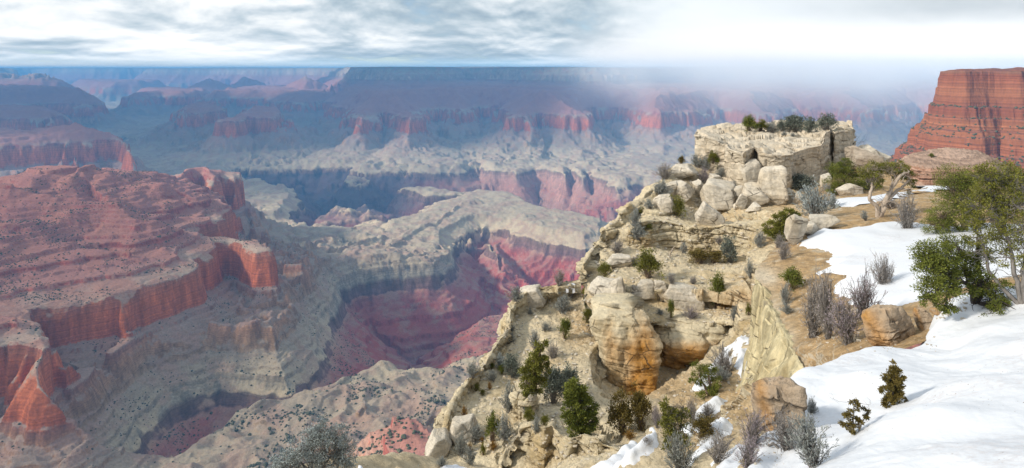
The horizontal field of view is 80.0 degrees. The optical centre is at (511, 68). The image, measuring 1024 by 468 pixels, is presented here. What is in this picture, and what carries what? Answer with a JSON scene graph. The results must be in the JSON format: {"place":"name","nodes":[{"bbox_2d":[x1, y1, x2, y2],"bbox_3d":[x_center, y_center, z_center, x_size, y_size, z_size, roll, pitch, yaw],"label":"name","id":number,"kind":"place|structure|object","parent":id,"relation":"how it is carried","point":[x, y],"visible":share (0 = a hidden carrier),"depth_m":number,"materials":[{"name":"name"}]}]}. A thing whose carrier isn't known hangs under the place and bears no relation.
{"place":"outdoors","nodes":[
{"label":"outdoors","id":0,"kind":"place"},
{"bbox_2d":[305,452,491,467],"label":"rim ledge","id":1,"kind":"object","parent":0,"point":[400,460],"visible":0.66,"depth_m":20.68,"materials":[{"name":"stone"}]},
{"bbox_2d":[265,414,359,467],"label":"sagebrush","id":2,"kind":"object","parent":1,"relation":"on","point":[314,439],"visible":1,"depth_m":17.21,"materials":[{"name":"grey plant"}]},
{"bbox_2d":[459,446,476,464],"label":"sagebrush","id":3,"kind":"object","parent":1,"relation":"on","point":[469,459],"visible":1,"depth_m":22.51,"materials":[{"name":"grey plant"}]},
{"bbox_2d":[0,67,1023,467],"bbox_3d":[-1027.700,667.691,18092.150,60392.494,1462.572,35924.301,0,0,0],"label":"canyon terrain","id":4,"kind":"structure","parent":0,"point":[460,201],"depth_m":3104.72,"materials":[{"name":"stone"}]},
{"bbox_2d":[0,102,1023,467],"bbox_3d":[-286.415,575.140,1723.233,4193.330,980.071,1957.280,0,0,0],"label":"scrub","id":5,"kind":"object","parent":4,"relation":"on","point":[320,290],"visible":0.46,"depth_m":1484.33,"materials":[{"name":"green plant"}]},
{"bbox_2d":[896,147,1008,185],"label":"rock bench","id":6,"kind":"object","parent":4,"relation":"on","point":[923,164],"visible":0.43,"depth_m":150.45,"materials":[{"name":"stone"}]},
{"bbox_2d":[0,0,1023,67],"label":"sky","id":7,"kind":"structure","parent":0,"point":[33,33],"materials":[{"name":"white"}]},
{"bbox_2d":[424,279,764,467],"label":"headland","id":8,"kind":"structure","parent":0,"point":[603,388],"depth_m":38.10,"materials":[{"name":"stone"}]},
{"bbox_2d":[425,427,451,457],"bbox_3d":[-3.786,19.450,31.385,1.466,1.471,1.879,-31,12,-13],"label":"boulder","id":9,"kind":"object","parent":8,"relation":"on","point":[439,443],"visible":0.92,"depth_m":31.02,"materials":[{"name":"stone"}]},
{"bbox_2d":[454,433,467,455],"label":"sagebrush","id":10,"kind":"object","parent":8,"relation":"on","point":[459,449],"visible":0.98,"depth_m":31.09,"materials":[{"name":"grey plant"}]},
{"bbox_2d":[450,413,479,444],"bbox_3d":[-2.594,19.372,32.407,1.460,1.597,1.780,-23,-13,16],"label":"boulder","id":11,"kind":"object","parent":8,"relation":"on","point":[461,424],"visible":0.6,"depth_m":32.07,"materials":[{"name":"stone"}]},
{"bbox_2d":[467,423,484,444],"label":"sagebrush","id":12,"kind":"object","parent":8,"relation":"on","point":[476,434],"visible":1,"depth_m":31.94,"materials":[{"name":"grey plant"}]},
{"bbox_2d":[484,410,499,441],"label":"juniper bush","id":13,"kind":"object","parent":8,"relation":"on","point":[492,421],"visible":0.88,"depth_m":31.45,"materials":[{"name":"green plant"}]},
{"bbox_2d":[501,353,521,378],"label":"shrub","id":14,"kind":"object","parent":8,"relation":"on","point":[512,363],"visible":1,"depth_m":40.65,"materials":[{"name":"grey plant"}]},
{"bbox_2d":[502,286,524,303],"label":"sagebrush","id":15,"kind":"object","parent":8,"relation":"on","point":[516,295],"visible":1,"depth_m":49.15,"materials":[{"name":"grey plant"}]},
{"bbox_2d":[500,379,539,424],"bbox_3d":[0.794,20.872,35.185,3.482,8.038,8.638,0,0,0],"label":"rock rib","id":16,"kind":"object","parent":8,"relation":"on","point":[517,400],"visible":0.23,"depth_m":32.11,"materials":[{"name":"stone"}]},
{"bbox_2d":[498,376,514,412],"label":"sagebrush","id":17,"kind":"object","parent":16,"relation":"on","point":[507,406],"visible":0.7,"depth_m":33.05,"materials":[{"name":"grey plant"}]},
{"bbox_2d":[518,338,551,399],"bbox_3d":[1.165,15.650,31.921,1.914,3.161,1.330,0,0,-21],"label":"juniper tree","id":18,"kind":"object","parent":16,"relation":"on","point":[537,362],"visible":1,"depth_m":31.83,"materials":[{"name":"green plant"}]},
{"bbox_2d":[520,284,547,307],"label":"boulder","id":19,"kind":"object","parent":8,"relation":"on","point":[536,298],"visible":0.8,"depth_m":50.40,"materials":[{"name":"stone"}]},
{"bbox_2d":[540,363,565,403],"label":"shrub","id":20,"kind":"object","parent":8,"relation":"on","point":[555,382],"visible":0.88,"depth_m":35.98,"materials":[{"name":"grey plant"}]},
{"bbox_2d":[494,415,624,467],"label":"rock ledge","id":21,"kind":"object","parent":8,"relation":"on","point":[600,444],"visible":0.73,"depth_m":28.67,"materials":[{"name":"stone"}]},
{"bbox_2d":[494,410,514,441],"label":"sagebrush","id":22,"kind":"object","parent":21,"relation":"on","point":[506,432],"visible":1,"depth_m":29.94,"materials":[{"name":"grey plant"}]},
{"bbox_2d":[559,376,599,436],"bbox_3d":[3.150,15.672,28.202,1.977,2.872,1.493,0,0,0],"label":"juniper tree","id":23,"kind":"object","parent":21,"relation":"on","point":[578,401],"visible":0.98,"depth_m":27.99,"materials":[{"name":"green plant"}]},
{"bbox_2d":[605,385,637,433],"bbox_3d":[5.228,16.065,28.597,1.562,2.273,1.772,0,0,-24],"label":"juniper bush","id":24,"kind":"object","parent":21,"relation":"on","point":[620,412],"visible":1,"depth_m":28.59,"materials":[{"name":"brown plant"}]},
{"bbox_2d":[553,291,574,314],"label":"sagebrush","id":25,"kind":"object","parent":8,"relation":"on","point":[563,302],"visible":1,"depth_m":49.81,"materials":[{"name":"grey plant"}]},
{"bbox_2d":[557,317,571,339],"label":"juniper bush","id":26,"kind":"object","parent":8,"relation":"on","point":[565,325],"visible":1,"depth_m":45.04,"materials":[{"name":"green plant"}]},
{"bbox_2d":[558,361,582,394],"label":"juniper bush","id":27,"kind":"object","parent":8,"relation":"on","point":[568,373],"visible":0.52,"depth_m":37.76,"materials":[{"name":"grey plant"}]},
{"bbox_2d":[590,427,658,467],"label":"snow patch","id":28,"kind":"object","parent":8,"relation":"on","point":[631,452],"visible":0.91,"depth_m":22.84,"materials":[{"name":"snow"}]},
{"bbox_2d":[589,292,662,395],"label":"rock pillar","id":29,"kind":"object","parent":8,"relation":"on","point":[628,339],"visible":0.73,"depth_m":42.68,"materials":[{"name":"stone"}]},
{"bbox_2d":[626,379,655,431],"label":"juniper bush","id":30,"kind":"object","parent":8,"relation":"on","point":[640,405],"visible":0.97,"depth_m":28.71,"materials":[{"name":"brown plant"}]},
{"bbox_2d":[657,395,701,462],"bbox_3d":[5.345,11.619,19.514,1.572,2.248,0.814,0,0,-12],"label":"juniper tree","id":31,"kind":"object","parent":8,"relation":"on","point":[671,416],"visible":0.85,"depth_m":19.41,"materials":[{"name":"green plant"}]},
{"bbox_2d":[661,428,699,467],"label":"sagebrush","id":32,"kind":"object","parent":8,"relation":"on","point":[680,458],"visible":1,"depth_m":17.49,"materials":[{"name":"grey plant"}]},
{"bbox_2d":[681,396,726,436],"bbox_3d":[8.632,15.290,26.450,1.787,2.721,7.741,0,0,28],"label":"snow patch","id":33,"kind":"object","parent":8,"relation":"on","point":[718,401],"visible":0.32,"depth_m":25.46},
{"bbox_2d":[689,412,719,445],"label":"juniper bush","id":34,"kind":"object","parent":8,"relation":"on","point":[703,425],"visible":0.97,"depth_m":20.64,"materials":[{"name":"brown plant"}]},
{"bbox_2d":[687,359,722,399],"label":"juniper tree","id":35,"kind":"object","parent":8,"relation":"on","point":[713,388],"visible":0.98,"depth_m":30.34,"materials":[{"name":"green plant"}]},
{"bbox_2d":[686,412,732,465],"bbox_3d":[6.946,12.868,21.036,1.629,3.412,8.116,0,0,26],"label":"snow patch","id":36,"kind":"object","parent":8,"relation":"on","point":[725,423],"visible":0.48,"depth_m":20.68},
{"bbox_2d":[461,174,967,464],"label":"rubble","id":37,"kind":"object","parent":8,"relation":"on","point":[592,343],"visible":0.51,"depth_m":43.85,"materials":[{"name":"stone"}]},
{"bbox_2d":[701,334,738,377],"bbox_3d":[11.230,15.571,32.953,1.919,2.438,1.763,0,0,21],"label":"bare bush","id":38,"kind":"object","parent":8,"relation":"on","point":[726,363],"visible":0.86,"depth_m":32.92,"materials":[{"name":"grey plant"}]},
{"bbox_2d":[692,335,748,390],"bbox_3d":[12.160,17.373,35.792,4.027,6.439,13.282,0,0,22],"label":"snow patch","id":39,"kind":"object","parent":8,"relation":"on","point":[738,349],"visible":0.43,"depth_m":35.52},
{"bbox_2d":[705,432,738,465],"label":"bare bush","id":40,"kind":"object","parent":8,"relation":"on","point":[719,449],"visible":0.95,"depth_m":15.83,"materials":[{"name":"grey plant"}]},
{"bbox_2d":[710,444,744,467],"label":"snow patch","id":41,"kind":"object","parent":8,"relation":"on","point":[728,462],"visible":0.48,"depth_m":15.17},
{"bbox_2d":[576,163,839,346],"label":"headland slope","id":42,"kind":"structure","parent":0,"point":[734,294],"depth_m":52.41,"materials":[{"name":"stone"}]},
{"bbox_2d":[588,276,614,296],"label":"boulder","id":43,"kind":"object","parent":42,"relation":"on","point":[600,284],"visible":0.52,"depth_m":47.99,"materials":[{"name":"stone"}]},
{"bbox_2d":[597,259,612,276],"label":"juniper bush","id":44,"kind":"object","parent":42,"relation":"on","point":[604,268],"visible":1,"depth_m":51.48,"materials":[{"name":"green plant"}]},
{"bbox_2d":[611,276,625,292],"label":"boulder","id":45,"kind":"object","parent":42,"relation":"on","point":[617,285],"visible":0.52,"depth_m":47.33,"materials":[{"name":"stone"}]},
{"bbox_2d":[606,253,631,266],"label":"boulder","id":46,"kind":"object","parent":42,"relation":"on","point":[618,260],"visible":0.98,"depth_m":52.56,"materials":[{"name":"stone"}]},
{"bbox_2d":[628,221,648,239],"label":"sagebrush","id":47,"kind":"object","parent":42,"relation":"on","point":[636,228],"visible":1,"depth_m":56.96,"materials":[{"name":"grey plant"}]},
{"bbox_2d":[632,279,654,299],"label":"boulder","id":48,"kind":"object","parent":42,"relation":"on","point":[645,289],"visible":0.8,"depth_m":48.08,"materials":[{"name":"stone"}]},
{"bbox_2d":[632,246,665,279],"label":"juniper bush","id":49,"kind":"object","parent":42,"relation":"on","point":[647,263],"visible":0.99,"depth_m":49.61,"materials":[{"name":"green plant"}]},
{"bbox_2d":[654,280,666,300],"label":"boulder","id":50,"kind":"object","parent":42,"relation":"on","point":[659,284],"visible":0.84,"depth_m":48.26,"materials":[{"name":"stone"}]},
{"bbox_2d":[649,179,673,194],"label":"sagebrush","id":51,"kind":"object","parent":42,"relation":"on","point":[660,189],"visible":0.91,"depth_m":63.93,"materials":[{"name":"grey plant"}]},
{"bbox_2d":[652,161,675,179],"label":"bare bush","id":52,"kind":"object","parent":42,"relation":"on","point":[664,173],"visible":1,"depth_m":68.00,"materials":[{"name":"grey plant"}]},
{"bbox_2d":[652,194,676,212],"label":"boulder","id":53,"kind":"object","parent":42,"relation":"on","point":[664,202],"visible":0.91,"depth_m":60.95,"materials":[{"name":"stone"}]},
{"bbox_2d":[669,194,685,216],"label":"juniper bush","id":54,"kind":"object","parent":42,"relation":"on","point":[678,202],"visible":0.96,"depth_m":60.86,"materials":[{"name":"green plant"}]},
{"bbox_2d":[670,180,694,202],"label":"boulder","id":55,"kind":"object","parent":42,"relation":"on","point":[685,190],"visible":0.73,"depth_m":64.00,"materials":[{"name":"stone"}]},
{"bbox_2d":[662,282,704,310],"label":"boulder","id":56,"kind":"object","parent":42,"relation":"on","point":[681,294],"visible":0.81,"depth_m":47.38,"materials":[{"name":"stone"}]},
{"bbox_2d":[671,164,697,178],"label":"boulder","id":57,"kind":"object","parent":42,"relation":"on","point":[684,171],"visible":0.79,"depth_m":68.61,"materials":[{"name":"stone"}]},
{"bbox_2d":[653,310,725,369],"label":"rock overhang","id":58,"kind":"object","parent":42,"relation":"attached to","point":[686,342],"visible":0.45,"depth_m":44.65,"materials":[{"name":"stone"}]},
{"bbox_2d":[685,247,713,265],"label":"juniper bush","id":59,"kind":"object","parent":42,"relation":"on","point":[698,255],"visible":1,"depth_m":53.40,"materials":[{"name":"brown plant"}]},
{"bbox_2d":[628,216,780,252],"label":"rock ledge","id":60,"kind":"object","parent":42,"relation":"on","point":[672,235],"visible":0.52,"depth_m":57.57,"materials":[{"name":"stone"}]},
{"bbox_2d":[694,201,724,225],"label":"boulder","id":61,"kind":"object","parent":60,"relation":"on","point":[706,214],"visible":0.91,"depth_m":57.83,"materials":[{"name":"stone"}]},
{"bbox_2d":[702,250,726,263],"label":"juniper bush","id":62,"kind":"object","parent":42,"relation":"on","point":[717,256],"visible":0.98,"depth_m":53.08,"materials":[{"name":"brown plant"}]},
{"bbox_2d":[707,270,725,307],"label":"juniper bush","id":63,"kind":"object","parent":42,"relation":"on","point":[717,283],"visible":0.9,"depth_m":47.59,"materials":[{"name":"green plant"}]},
{"bbox_2d":[700,178,735,209],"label":"boulder","id":64,"kind":"object","parent":42,"relation":"on","point":[716,194],"visible":0.88,"depth_m":62.33,"materials":[{"name":"stone"}]},
{"bbox_2d":[719,235,739,262],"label":"shrub","id":65,"kind":"object","parent":42,"relation":"on","point":[727,247],"visible":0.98,"depth_m":53.08,"materials":[{"name":"grey plant"}]},
{"bbox_2d":[739,159,761,182],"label":"boulder","id":66,"kind":"object","parent":42,"relation":"on","point":[750,170],"visible":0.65,"depth_m":66.67,"materials":[{"name":"stone"}]},
{"bbox_2d":[742,182,769,205],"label":"boulder","id":67,"kind":"object","parent":42,"relation":"on","point":[752,192],"visible":0.78,"depth_m":61.18,"materials":[{"name":"stone"}]},
{"bbox_2d":[757,165,788,204],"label":"boulder","id":68,"kind":"object","parent":42,"relation":"on","point":[772,181],"visible":0.85,"depth_m":60.87,"materials":[{"name":"stone"}]},
{"bbox_2d":[693,120,855,188],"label":"rock outcrop","id":69,"kind":"object","parent":42,"relation":"on","point":[734,147],"visible":0.58,"depth_m":73.20,"materials":[{"name":"stone"}]},
{"bbox_2d":[742,114,760,131],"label":"juniper bush","id":70,"kind":"object","parent":69,"relation":"on","point":[749,123],"visible":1,"depth_m":83.13,"materials":[{"name":"green plant"}]},
{"bbox_2d":[783,114,807,131],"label":"juniper bush","id":71,"kind":"object","parent":69,"relation":"on","point":[793,122],"visible":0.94,"depth_m":83.86,"materials":[{"name":"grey plant"}]},
{"bbox_2d":[803,116,817,133],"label":"juniper bush","id":72,"kind":"object","parent":69,"relation":"on","point":[809,126],"visible":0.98,"depth_m":81.15,"materials":[{"name":"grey plant"}]},
{"bbox_2d":[815,112,839,130],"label":"juniper bush","id":73,"kind":"object","parent":69,"relation":"on","point":[823,120],"visible":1,"depth_m":79.01,"materials":[{"name":"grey plant"}]},
{"bbox_2d":[792,173,818,189],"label":"juniper bush","id":74,"kind":"object","parent":42,"relation":"on","point":[800,180],"visible":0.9,"depth_m":67.36,"materials":[{"name":"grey plant"}]},
{"bbox_2d":[755,169,1023,367],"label":"terrace","id":75,"kind":"structure","parent":0,"point":[810,352],"depth_m":29.97,"materials":[{"name":"soil"}]},
{"bbox_2d":[736,269,803,390],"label":"fin cliff","id":76,"kind":"structure","parent":75,"relation":"attached to","point":[770,351],"depth_m":26.00,"materials":[{"name":"stone"}]},
{"bbox_2d":[760,207,800,241],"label":"juniper tree","id":77,"kind":"object","parent":75,"relation":"on","point":[777,228],"visible":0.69,"depth_m":37.54,"materials":[{"name":"green plant"}]},
{"bbox_2d":[776,235,794,259],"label":"bare bush","id":78,"kind":"object","parent":75,"relation":"on","point":[784,253],"visible":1,"depth_m":32.81,"materials":[{"name":"grey plant"}]},
{"bbox_2d":[779,281,793,304],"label":"sagebrush","id":79,"kind":"object","parent":75,"relation":"on","point":[785,295],"visible":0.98,"depth_m":26.95,"materials":[{"name":"grey plant"}]},
{"bbox_2d":[777,265,807,291],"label":"juniper bush","id":80,"kind":"object","parent":75,"relation":"on","point":[792,276],"visible":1,"depth_m":28.17,"materials":[{"name":"green plant"}]},
{"bbox_2d":[784,214,808,245],"bbox_3d":[16.755,9.537,36.121,1.177,1.792,1.477,18,0,6],"label":"boulder","id":81,"kind":"object","parent":75,"relation":"on","point":[795,227],"visible":0.98,"depth_m":35.64,"materials":[{"name":"stone"}]},
{"bbox_2d":[796,257,827,338],"bbox_3d":[10.765,8.162,21.552,1.473,3.041,1.353,0,0,-45],"label":"bare bush","id":82,"kind":"object","parent":75,"relation":"on","point":[812,330],"visible":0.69,"depth_m":21.64,"materials":[{"name":"grey plant"}]},
{"bbox_2d":[789,175,839,216],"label":"sagebrush","id":83,"kind":"object","parent":75,"relation":"on","point":[814,205],"visible":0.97,"depth_m":42.51,"materials":[{"name":"grey plant"}]},
{"bbox_2d":[809,251,837,339],"bbox_3d":[10.473,7.512,20.440,0.989,3.088,1.077,0,0,30],"label":"bare bush","id":84,"kind":"object","parent":75,"relation":"on","point":[825,302],"visible":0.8,"depth_m":20.29,"materials":[{"name":"grey plant"}]},
{"bbox_2d":[809,214,839,230],"bbox_3d":[19.476,9.599,38.213,1.861,1.033,1.367,-12,-6,11],"label":"boulder","id":85,"kind":"object","parent":75,"relation":"on","point":[820,221],"visible":0.75,"depth_m":37.76,"materials":[{"name":"stone"}]},
{"bbox_2d":[817,286,864,345],"bbox_3d":[10.224,7.600,18.837,1.393,1.808,1.349,0,0,-41],"label":"bare bush","id":86,"kind":"object","parent":75,"relation":"on","point":[845,328],"visible":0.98,"depth_m":18.73,"materials":[{"name":"grey plant"}]},
{"bbox_2d":[822,157,869,194],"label":"juniper tree","id":87,"kind":"object","parent":75,"relation":"on","point":[845,169],"visible":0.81,"depth_m":60.10,"materials":[{"name":"green plant"}]},
{"bbox_2d":[836,183,863,195],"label":"boulder","id":88,"kind":"object","parent":75,"relation":"on","point":[848,189],"visible":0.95,"depth_m":58.59,"materials":[{"name":"stone"}]},
{"bbox_2d":[840,258,887,319],"bbox_3d":[12.306,7.662,21.269,1.447,2.308,1.283,0,0,17],"label":"bare bush","id":89,"kind":"object","parent":75,"relation":"on","point":[862,297],"visible":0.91,"depth_m":21.21,"materials":[{"name":"grey plant"}]},
{"bbox_2d":[844,145,884,171],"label":"boulder","id":90,"kind":"object","parent":75,"relation":"on","point":[860,156],"visible":0.53,"depth_m":71.74,"materials":[{"name":"stone"}]},
{"bbox_2d":[866,252,894,286],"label":"bare bush","id":91,"kind":"object","parent":75,"relation":"on","point":[883,278],"visible":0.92,"depth_m":24.78,"materials":[{"name":"grey plant"}]},
{"bbox_2d":[748,286,1023,467],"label":"snow slope","id":92,"kind":"structure","parent":75,"relation":"on","point":[963,405],"depth_m":9.45,"materials":[{"name":"snow"}]},
{"bbox_2d":[732,431,766,467],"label":"bare bush","id":93,"kind":"object","parent":92,"relation":"on","point":[748,457],"visible":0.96,"depth_m":8.61,"materials":[{"name":"grey plant"}]},
{"bbox_2d":[738,403,774,450],"bbox_3d":[3.697,5.470,9.283,0.545,0.748,0.528,0,0,-30],"label":"bare bush","id":94,"kind":"object","parent":92,"relation":"on","point":[753,427],"visible":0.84,"depth_m":9.27,"materials":[{"name":"grey plant"}]},
{"bbox_2d":[750,376,807,431],"bbox_3d":[4.706,5.862,10.717,1.017,0.791,0.841,-19,-13,20],"label":"boulder","id":95,"kind":"object","parent":92,"relation":"on","point":[768,395],"visible":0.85,"depth_m":10.51,"materials":[{"name":"stone"}]},
{"bbox_2d":[759,404,798,451],"bbox_3d":[3.917,5.253,8.865,0.670,0.636,0.571,0,0,-7],"label":"bare bush","id":96,"kind":"object","parent":92,"relation":"on","point":[781,430],"visible":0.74,"depth_m":8.85,"materials":[{"name":"grey plant"}]},
{"bbox_2d":[783,411,839,467],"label":"sagebrush","id":97,"kind":"object","parent":92,"relation":"on","point":[807,445],"visible":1,"depth_m":7.86,"materials":[{"name":"grey plant"}]},
{"bbox_2d":[830,397,871,434],"bbox_3d":[4.737,4.920,8.547,0.614,0.706,0.287,0,0,0],"label":"conifer sapling","id":98,"kind":"object","parent":92,"relation":"on","point":[849,425],"visible":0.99,"depth_m":8.54,"materials":[{"name":"green plant"}]},
{"bbox_2d":[876,358,907,408],"bbox_3d":[6.497,5.438,10.423,0.471,0.910,0.357,0,0,-25],"label":"conifer sapling","id":99,"kind":"object","parent":92,"relation":"on","point":[893,380],"visible":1,"depth_m":10.38,"materials":[{"name":"green plant"}]},
{"bbox_2d":[912,307,932,330],"bbox_3d":[11.665,7.133,17.311,0.467,0.670,0.528,-12,-8,15],"label":"boulder","id":100,"kind":"object","parent":92,"relation":"on","point":[923,319],"visible":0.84,"depth_m":17.20,"materials":[{"name":"stone"}]},
{"bbox_2d":[906,229,1016,317],"bbox_3d":[11.951,5.617,16.253,2.895,2.410,1.788,0,0,0],"label":"juniper tree","id":101,"kind":"object","parent":92,"relation":"on","point":[936,263],"visible":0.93,"depth_m":16.08,"materials":[{"name":"green plant"}]},
{"bbox_2d":[951,156,1023,304],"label":"juniper tree","id":102,"kind":"object","parent":92,"relation":"on","point":[992,182],"visible":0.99,"depth_m":15.93,"materials":[{"name":"green plant"}]},
{"bbox_2d":[825,186,946,206],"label":"snow patch","id":103,"kind":"object","parent":75,"relation":"on","point":[850,202],"visible":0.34,"depth_m":49.48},
{"bbox_2d":[861,304,914,345],"bbox_3d":[10.548,7.211,17.216,1.255,1.241,1.068,-24,0,0],"label":"boulder","id":104,"kind":"object","parent":75,"relation":"on","point":[888,325],"visible":0.98,"depth_m":16.88,"materials":[{"name":"stone"}]},
{"bbox_2d":[856,155,923,217],"bbox_3d":[24.349,7.621,39.158,4.752,4.281,2.086,0,0,-5],"label":"juniper tree","id":105,"kind":"object","parent":75,"relation":"on","point":[902,172],"visible":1,"depth_m":39.05,"materials":[{"name":"green plant"}]},
{"bbox_2d":[888,188,923,228],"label":"bare bush","id":106,"kind":"object","parent":75,"relation":"on","point":[906,219],"visible":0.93,"depth_m":35.17,"materials":[{"name":"grey plant"}]},
{"bbox_2d":[797,221,1023,307],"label":"snow patch","id":107,"kind":"object","parent":75,"relation":"on","point":[850,249],"visible":0.43,"depth_m":30.16,"materials":[{"name":"snow"}]},
{"bbox_2d":[919,162,984,234],"bbox_3d":[24.151,7.245,33.757,4.308,4.208,2.513,0,0,0],"label":"pinyon pine","id":108,"kind":"object","parent":75,"relation":"on","point":[944,222],"visible":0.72,"depth_m":33.34,"materials":[{"name":"green plant"}]},
{"bbox_2d":[968,163,1023,234],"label":"juniper tree","id":109,"kind":"object","parent":75,"relation":"on","point":[1005,221],"visible":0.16,"depth_m":31.46,"materials":[{"name":"green plant"}]},
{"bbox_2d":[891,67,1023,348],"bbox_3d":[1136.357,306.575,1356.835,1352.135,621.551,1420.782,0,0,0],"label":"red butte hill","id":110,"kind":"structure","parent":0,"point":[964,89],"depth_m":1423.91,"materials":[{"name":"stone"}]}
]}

